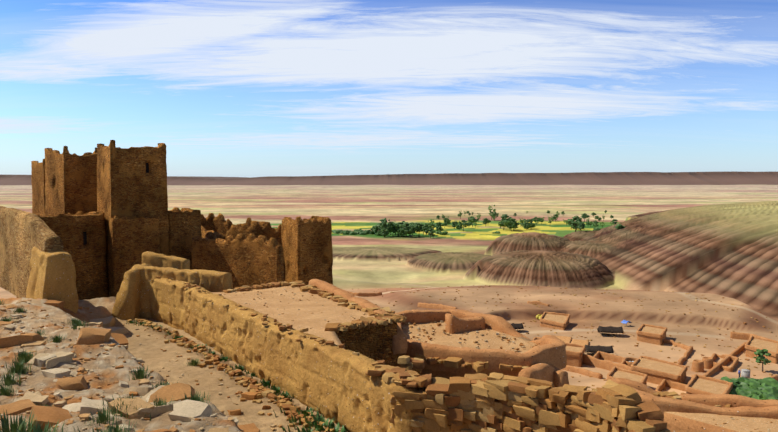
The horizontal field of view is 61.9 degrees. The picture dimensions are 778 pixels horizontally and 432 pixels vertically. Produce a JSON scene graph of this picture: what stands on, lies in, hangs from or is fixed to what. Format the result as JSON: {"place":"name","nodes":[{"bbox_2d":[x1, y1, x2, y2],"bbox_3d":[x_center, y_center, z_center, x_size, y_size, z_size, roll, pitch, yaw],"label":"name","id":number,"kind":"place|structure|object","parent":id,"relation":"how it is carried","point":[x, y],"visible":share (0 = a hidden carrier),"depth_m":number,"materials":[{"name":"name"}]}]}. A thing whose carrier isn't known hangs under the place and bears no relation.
{"place":"outdoors","nodes":[
{"label":"outdoors","id":0,"kind":"place"},
{"bbox_2d":[16,211,108,299],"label":"kasbah house","id":1,"kind":"structure","parent":0,"point":[81,235],"depth_m":44.70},
{"bbox_2d":[142,251,189,269],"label":"low wall","id":2,"kind":"structure","parent":0,"point":[153,259],"depth_m":35.41,"materials":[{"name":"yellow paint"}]},
{"bbox_2d":[0,185,777,431],"bbox_3d":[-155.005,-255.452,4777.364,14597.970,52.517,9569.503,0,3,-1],"label":"terrain","id":3,"kind":"structure","parent":0,"point":[714,244],"depth_m":267.17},
{"bbox_2d":[0,206,62,297],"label":"wall","id":4,"kind":"structure","parent":3,"relation":"on","point":[23,234],"depth_m":33.92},
{"bbox_2d":[31,159,45,215],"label":"kasbah tower","id":5,"kind":"structure","parent":3,"relation":"on","point":[38,187],"depth_m":55.02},
{"bbox_2d":[26,247,78,313],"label":"buttress","id":6,"kind":"structure","parent":3,"relation":"on","point":[52,276],"depth_m":29.86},
{"bbox_2d":[44,146,96,215],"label":"kasbah tower","id":7,"kind":"structure","parent":3,"relation":"on","point":[71,184],"depth_m":49.60,"materials":[{"name":"brown"}]},
{"bbox_2d":[0,300,210,431],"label":"grass tufts","id":8,"kind":"object","parent":3,"relation":"on","point":[24,357],"visible":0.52,"depth_m":11.48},
{"bbox_2d":[0,310,240,431],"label":"stones","id":9,"kind":"object","parent":3,"relation":"on","point":[115,382],"visible":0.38,"depth_m":15.20,"materials":[{"name":"stone"}]},
{"bbox_2d":[0,300,259,431],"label":"rocks","id":10,"kind":"object","parent":3,"relation":"on","point":[189,410],"visible":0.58,"depth_m":12.94,"materials":[{"name":"stone"}]},
{"bbox_2d":[112,263,148,319],"bbox_3d":[-13.369,4.036,33.622,1.424,2.943,1.910,0,3,4],"label":"wall end","id":11,"kind":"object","parent":3,"relation":"on","point":[127,304],"depth_m":32.69,"materials":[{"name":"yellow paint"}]},
{"bbox_2d":[97,140,168,296],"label":"kasbah tower","id":12,"kind":"structure","parent":3,"relation":"on","point":[131,182],"depth_m":45.85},
{"bbox_2d":[109,215,159,296],"bbox_3d":[-17.911,3.433,45.792,3.301,7.104,1.270,-3,4,-37],"label":"kasbah annex","id":13,"kind":"object","parent":3,"relation":"on","point":[132,239],"visible":0.56,"depth_m":44.96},
{"bbox_2d":[132,264,232,318],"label":"wall","id":14,"kind":"structure","parent":3,"relation":"on","point":[213,281],"depth_m":32.61,"materials":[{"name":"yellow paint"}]},
{"bbox_2d":[168,207,201,269],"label":"kasbah block","id":15,"kind":"structure","parent":3,"relation":"on","point":[184,226],"depth_m":48.36,"materials":[{"name":"brown brick"}]},
{"bbox_2d":[201,226,225,239],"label":"ruined wall","id":16,"kind":"structure","parent":3,"relation":"on","point":[210,234],"depth_m":49.80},
{"bbox_2d":[123,318,334,431],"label":"rubble","id":17,"kind":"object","parent":3,"relation":"on","point":[263,391],"depth_m":23.18,"materials":[{"name":"stone"}]},
{"bbox_2d":[201,213,265,237],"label":"ruined wall","id":18,"kind":"structure","parent":3,"relation":"on","point":[220,224],"depth_m":59.10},
{"bbox_2d":[126,320,347,431],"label":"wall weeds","id":19,"kind":"object","parent":3,"relation":"on","point":[319,418],"depth_m":20.16,"materials":[{"name":"green plant"}]},
{"bbox_2d":[191,233,283,288],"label":"wall","id":20,"kind":"structure","parent":3,"relation":"on","point":[251,260],"depth_m":43.91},
{"bbox_2d":[226,222,281,244],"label":"ruined wall","id":21,"kind":"structure","parent":3,"relation":"on","point":[267,230],"depth_m":52.53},
{"bbox_2d":[149,278,418,431],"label":"wall","id":22,"kind":"structure","parent":3,"relation":"on","point":[332,382],"depth_m":22.08,"materials":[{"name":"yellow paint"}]},
{"bbox_2d":[211,285,397,366],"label":"terrace roof","id":23,"kind":"structure","parent":3,"relation":"on","point":[374,342],"depth_m":25.71,"materials":[{"name":"beige soil"}]},
{"bbox_2d":[309,279,407,354],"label":"mud wall","id":24,"kind":"structure","parent":23,"relation":"on","point":[399,343],"depth_m":27.10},
{"bbox_2d":[281,216,332,284],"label":"kasbah tower","id":25,"kind":"structure","parent":3,"relation":"on","point":[307,250],"depth_m":50.96,"materials":[{"name":"brown"}]},
{"bbox_2d":[348,291,381,296],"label":"low wall","id":26,"kind":"structure","parent":3,"relation":"on","point":[360,294],"depth_m":218.55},
{"bbox_2d":[370,225,380,232],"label":"tree","id":27,"kind":"object","parent":3,"relation":"on","point":[375,229],"visible":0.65,"depth_m":551.95,"materials":[{"name":"green plant"}]},
{"bbox_2d":[377,218,392,236],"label":"tree","id":28,"kind":"object","parent":3,"relation":"on","point":[382,224],"visible":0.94,"depth_m":536.08,"materials":[{"name":"green plant"}]},
{"bbox_2d":[380,228,389,235],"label":"tree","id":29,"kind":"object","parent":3,"relation":"on","point":[383,231],"visible":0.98,"depth_m":530.48,"materials":[{"name":"green plant"}]},
{"bbox_2d":[390,222,402,235],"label":"tree","id":30,"kind":"object","parent":3,"relation":"on","point":[396,226],"visible":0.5,"depth_m":541.59,"materials":[{"name":"green plant"}]},
{"bbox_2d":[399,222,413,236],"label":"tree","id":31,"kind":"object","parent":3,"relation":"on","point":[403,227],"visible":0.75,"depth_m":531.58,"materials":[{"name":"green plant"}]},
{"bbox_2d":[397,355,423,374],"bbox_3d":[0.753,5.497,23.722,1.079,0.835,0.866,0,3,-1],"label":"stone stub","id":32,"kind":"object","parent":3,"relation":"on","point":[409,363],"visible":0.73,"depth_m":23.40,"materials":[{"name":"brown stone"}]},
{"bbox_2d":[406,225,416,232],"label":"tree","id":33,"kind":"object","parent":3,"relation":"on","point":[412,229],"visible":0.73,"depth_m":529.73,"materials":[{"name":"green plant"}]},
{"bbox_2d":[413,223,424,236],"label":"tree","id":34,"kind":"object","parent":3,"relation":"on","point":[419,225],"visible":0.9,"depth_m":536.29,"materials":[{"name":"green plant"}]},
{"bbox_2d":[423,223,428,230],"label":"tree","id":35,"kind":"object","parent":3,"relation":"on","point":[426,227],"visible":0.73,"depth_m":550.58,"materials":[{"name":"green plant"}]},
{"bbox_2d":[425,228,435,237],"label":"tree","id":36,"kind":"object","parent":3,"relation":"on","point":[430,232],"visible":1,"depth_m":521.10,"materials":[{"name":"green plant"}]},
{"bbox_2d":[427,219,434,236],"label":"tree","id":37,"kind":"object","parent":3,"relation":"on","point":[430,224],"visible":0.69,"depth_m":536.16,"materials":[{"name":"green plant"}]},
{"bbox_2d":[418,303,456,309],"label":"low wall","id":38,"kind":"structure","parent":3,"relation":"on","point":[433,306],"depth_m":188.71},
{"bbox_2d":[459,220,468,231],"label":"palm tree","id":39,"kind":"object","parent":3,"relation":"on","point":[464,224],"visible":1,"depth_m":582.20,"materials":[{"name":"green plant"}]},
{"bbox_2d":[156,276,772,431],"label":"stones","id":40,"kind":"object","parent":3,"relation":"on","point":[397,375],"visible":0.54,"depth_m":24.58,"materials":[{"name":"brown stone"}]},
{"bbox_2d":[398,321,539,382],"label":"terrace roof","id":41,"kind":"structure","parent":3,"relation":"on","point":[494,341],"depth_m":29.09,"materials":[{"name":"brown soil"}]},
{"bbox_2d":[445,313,484,333],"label":"low wall","id":42,"kind":"structure","parent":41,"relation":"on","point":[454,324],"depth_m":30.53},
{"bbox_2d":[395,309,566,376],"bbox_3d":[3.054,5.435,28.653,6.680,1.040,9.503,-2,4,-28],"label":"terrace parapet","id":43,"kind":"object","parent":41,"relation":"on","point":[550,350],"visible":0.6,"depth_m":25.62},
{"bbox_2d":[468,216,477,226],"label":"palm tree","id":44,"kind":"object","parent":3,"relation":"on","point":[472,220],"visible":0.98,"depth_m":661.04,"materials":[{"name":"green plant"}]},
{"bbox_2d":[332,224,625,234],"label":"bushes","id":45,"kind":"object","parent":3,"relation":"on","point":[365,232],"visible":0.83,"depth_m":556.31,"materials":[{"name":"green plant"}]},
{"bbox_2d":[482,218,490,223],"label":"tree","id":46,"kind":"object","parent":3,"relation":"on","point":[485,220],"visible":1,"depth_m":657.25,"materials":[{"name":"green plant"}]},
{"bbox_2d":[488,205,495,219],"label":"palm tree","id":47,"kind":"object","parent":3,"relation":"on","point":[489,209],"visible":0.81,"depth_m":782.10,"materials":[{"name":"green plant"}]},
{"bbox_2d":[490,212,498,220],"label":"tree","id":48,"kind":"object","parent":3,"relation":"on","point":[495,214],"visible":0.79,"depth_m":774.74,"materials":[{"name":"green plant"}]},
{"bbox_2d":[501,214,508,226],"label":"palm tree","id":49,"kind":"object","parent":3,"relation":"on","point":[505,216],"visible":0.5,"depth_m":664.99,"materials":[{"name":"green plant"}]},
{"bbox_2d":[503,217,515,225],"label":"tree","id":50,"kind":"object","parent":3,"relation":"on","point":[507,221],"visible":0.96,"depth_m":598.23,"materials":[{"name":"green plant"}]},
{"bbox_2d":[511,323,523,331],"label":"tent","id":51,"kind":"object","parent":3,"relation":"on","point":[517,326],"visible":0.4,"depth_m":163.55,"materials":[{"name":"fabric"}]},
{"bbox_2d":[527,301,549,305],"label":"low wall","id":52,"kind":"structure","parent":3,"relation":"on","point":[536,302],"depth_m":188.37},
{"bbox_2d":[518,363,568,386],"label":"terrace wall","id":53,"kind":"structure","parent":3,"relation":"on","point":[557,377],"depth_m":24.43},
{"bbox_2d":[540,313,568,330],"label":"village house","id":54,"kind":"structure","parent":3,"relation":"on","point":[557,318],"depth_m":171.48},
{"bbox_2d":[540,312,569,326],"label":"roof parapet","id":55,"kind":"structure","parent":54,"relation":"on","point":[564,324],"depth_m":169.33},
{"bbox_2d":[554,335,571,342],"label":"flat roof","id":56,"kind":"structure","parent":3,"relation":"on","point":[565,339],"depth_m":154.99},
{"bbox_2d":[355,285,772,389],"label":"stones","id":57,"kind":"object","parent":3,"relation":"on","point":[601,320],"visible":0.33,"depth_m":178.17,"materials":[{"name":"brown stone"}]},
{"bbox_2d":[565,346,583,366],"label":"mud hut","id":58,"kind":"object","parent":3,"relation":"on","point":[575,361],"visible":0.56,"depth_m":133.63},
{"bbox_2d":[565,343,585,356],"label":"roof parapet","id":59,"kind":"structure","parent":58,"relation":"on","point":[577,354],"depth_m":133.58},
{"bbox_2d":[568,216,581,231],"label":"tree","id":60,"kind":"object","parent":3,"relation":"on","point":[577,219],"visible":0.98,"depth_m":433.89,"materials":[{"name":"green plant"}]},
{"bbox_2d":[571,339,588,345],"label":"flat roof","id":61,"kind":"structure","parent":3,"relation":"on","point":[581,342],"depth_m":151.37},
{"bbox_2d":[560,365,602,378],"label":"low wall","id":62,"kind":"structure","parent":3,"relation":"on","point":[585,372],"depth_m":127.19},
{"bbox_2d":[577,222,585,232],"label":"tree","id":63,"kind":"object","parent":3,"relation":"on","point":[582,224],"visible":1,"depth_m":421.98,"materials":[{"name":"green plant"}]},
{"bbox_2d":[580,213,589,221],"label":"palm tree","id":64,"kind":"object","parent":3,"relation":"on","point":[584,216],"visible":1,"depth_m":755.29,"materials":[{"name":"green plant"}]},
{"bbox_2d":[584,345,617,355],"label":"tent","id":65,"kind":"object","parent":3,"relation":"on","point":[595,349],"visible":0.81,"depth_m":140.52,"materials":[{"name":"fabric"}]},
{"bbox_2d":[582,354,631,370],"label":"courtyard wall","id":66,"kind":"structure","parent":3,"relation":"on","point":[590,360],"depth_m":131.30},
{"bbox_2d":[592,326,624,332],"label":"tent","id":67,"kind":"object","parent":3,"relation":"on","point":[610,329],"visible":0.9,"depth_m":158.49,"materials":[{"name":"fabric"}]},
{"bbox_2d":[593,351,626,363],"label":"roofless room","id":68,"kind":"object","parent":3,"relation":"on","point":[607,356],"visible":0.38,"depth_m":136.76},
{"bbox_2d":[611,370,646,384],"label":"flat roof","id":69,"kind":"structure","parent":3,"relation":"on","point":[626,375],"depth_m":117.36,"materials":[{"name":"beige soil"}]},
{"bbox_2d":[607,366,647,383],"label":"roof parapet","id":70,"kind":"structure","parent":69,"relation":"on","point":[614,368],"depth_m":118.20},
{"bbox_2d":[622,357,638,366],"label":"pen","id":71,"kind":"object","parent":3,"relation":"on","point":[629,359],"visible":0.23,"depth_m":134.76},
{"bbox_2d":[637,326,665,344],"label":"village house","id":72,"kind":"structure","parent":3,"relation":"on","point":[651,340],"depth_m":153.94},
{"bbox_2d":[636,324,666,337],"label":"roof parapet","id":73,"kind":"structure","parent":72,"relation":"on","point":[638,332],"depth_m":153.92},
{"bbox_2d":[632,358,685,387],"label":"mud-brick house","id":74,"kind":"structure","parent":3,"relation":"on","point":[658,366],"depth_m":122.23,"materials":[{"name":"brown brick"}]},
{"bbox_2d":[631,356,687,379],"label":"roof parapet","id":75,"kind":"structure","parent":74,"relation":"on","point":[683,371],"depth_m":121.32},
{"bbox_2d":[655,379,685,391],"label":"roofless room","id":76,"kind":"object","parent":3,"relation":"on","point":[673,385],"visible":0.23,"depth_m":116.92,"materials":[{"name":"brown brick"}]},
{"bbox_2d":[663,339,692,350],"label":"low wall","id":77,"kind":"structure","parent":3,"relation":"on","point":[672,342],"depth_m":150.16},
{"bbox_2d":[678,346,692,364],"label":"low wall","id":78,"kind":"structure","parent":3,"relation":"on","point":[687,353],"depth_m":139.50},
{"bbox_2d":[691,359,703,371],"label":"clay oven","id":79,"kind":"object","parent":3,"relation":"on","point":[698,365],"visible":0.98,"depth_m":128.04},
{"bbox_2d":[686,378,727,393],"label":"flat roof","id":80,"kind":"structure","parent":3,"relation":"on","point":[714,387],"depth_m":111.11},
{"bbox_2d":[685,374,732,394],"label":"roof parapet","id":81,"kind":"structure","parent":80,"relation":"on","point":[688,388],"depth_m":110.42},
{"bbox_2d":[702,357,712,368],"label":"clay oven","id":82,"kind":"object","parent":3,"relation":"on","point":[708,362],"visible":0.79,"depth_m":130.79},
{"bbox_2d":[663,412,777,431],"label":"terrace roof","id":83,"kind":"structure","parent":3,"relation":"on","point":[687,422],"depth_m":21.22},
{"bbox_2d":[610,377,777,419],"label":"terrace parapet","id":84,"kind":"object","parent":83,"relation":"on","point":[743,406],"visible":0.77,"depth_m":22.05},
{"bbox_2d":[702,342,745,376],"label":"low wall","id":85,"kind":"structure","parent":3,"relation":"on","point":[726,360],"depth_m":133.81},
{"bbox_2d":[711,353,738,371],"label":"roofless room","id":86,"kind":"object","parent":3,"relation":"on","point":[734,359],"visible":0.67,"depth_m":134.96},
{"bbox_2d":[741,369,749,378],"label":"water tank","id":87,"kind":"object","parent":3,"relation":"on","point":[745,373],"visible":0.81,"depth_m":121.80,"materials":[{"name":"white plastic"}]},
{"bbox_2d":[720,376,777,399],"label":"garden bushes","id":88,"kind":"object","parent":3,"relation":"on","point":[764,389],"visible":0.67,"depth_m":110.87,"materials":[{"name":"green plant"}]},
{"bbox_2d":[730,332,768,339],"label":"wall","id":89,"kind":"structure","parent":3,"relation":"on","point":[738,335],"depth_m":159.03,"materials":[{"name":"brown brick"}]},
{"bbox_2d":[745,338,777,363],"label":"village house","id":90,"kind":"structure","parent":3,"relation":"on","point":[764,344],"depth_m":141.36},
{"bbox_2d":[745,335,777,356],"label":"roof parapet","id":91,"kind":"structure","parent":90,"relation":"on","point":[752,348],"depth_m":141.33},
{"bbox_2d":[753,349,770,371],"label":"garden tree","id":92,"kind":"object","parent":3,"relation":"on","point":[760,357],"visible":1,"depth_m":128.69,"materials":[{"name":"green plant"}]},
{"bbox_2d":[0,171,777,184],"bbox_3d":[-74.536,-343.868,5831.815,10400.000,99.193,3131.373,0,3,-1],"label":"distant plateau","id":93,"kind":"structure","parent":0,"point":[675,178],"depth_m":4707.25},
{"bbox_2d":[0,0,777,177],"label":"sky","id":94,"kind":"structure","parent":0,"point":[230,88],"materials":[{"name":"blue"}]},
{"bbox_2d":[390,372,670,431],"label":"stone wall","id":95,"kind":"structure","parent":0,"point":[468,403],"depth_m":15.76,"materials":[{"name":"brown stone"}]}
]}

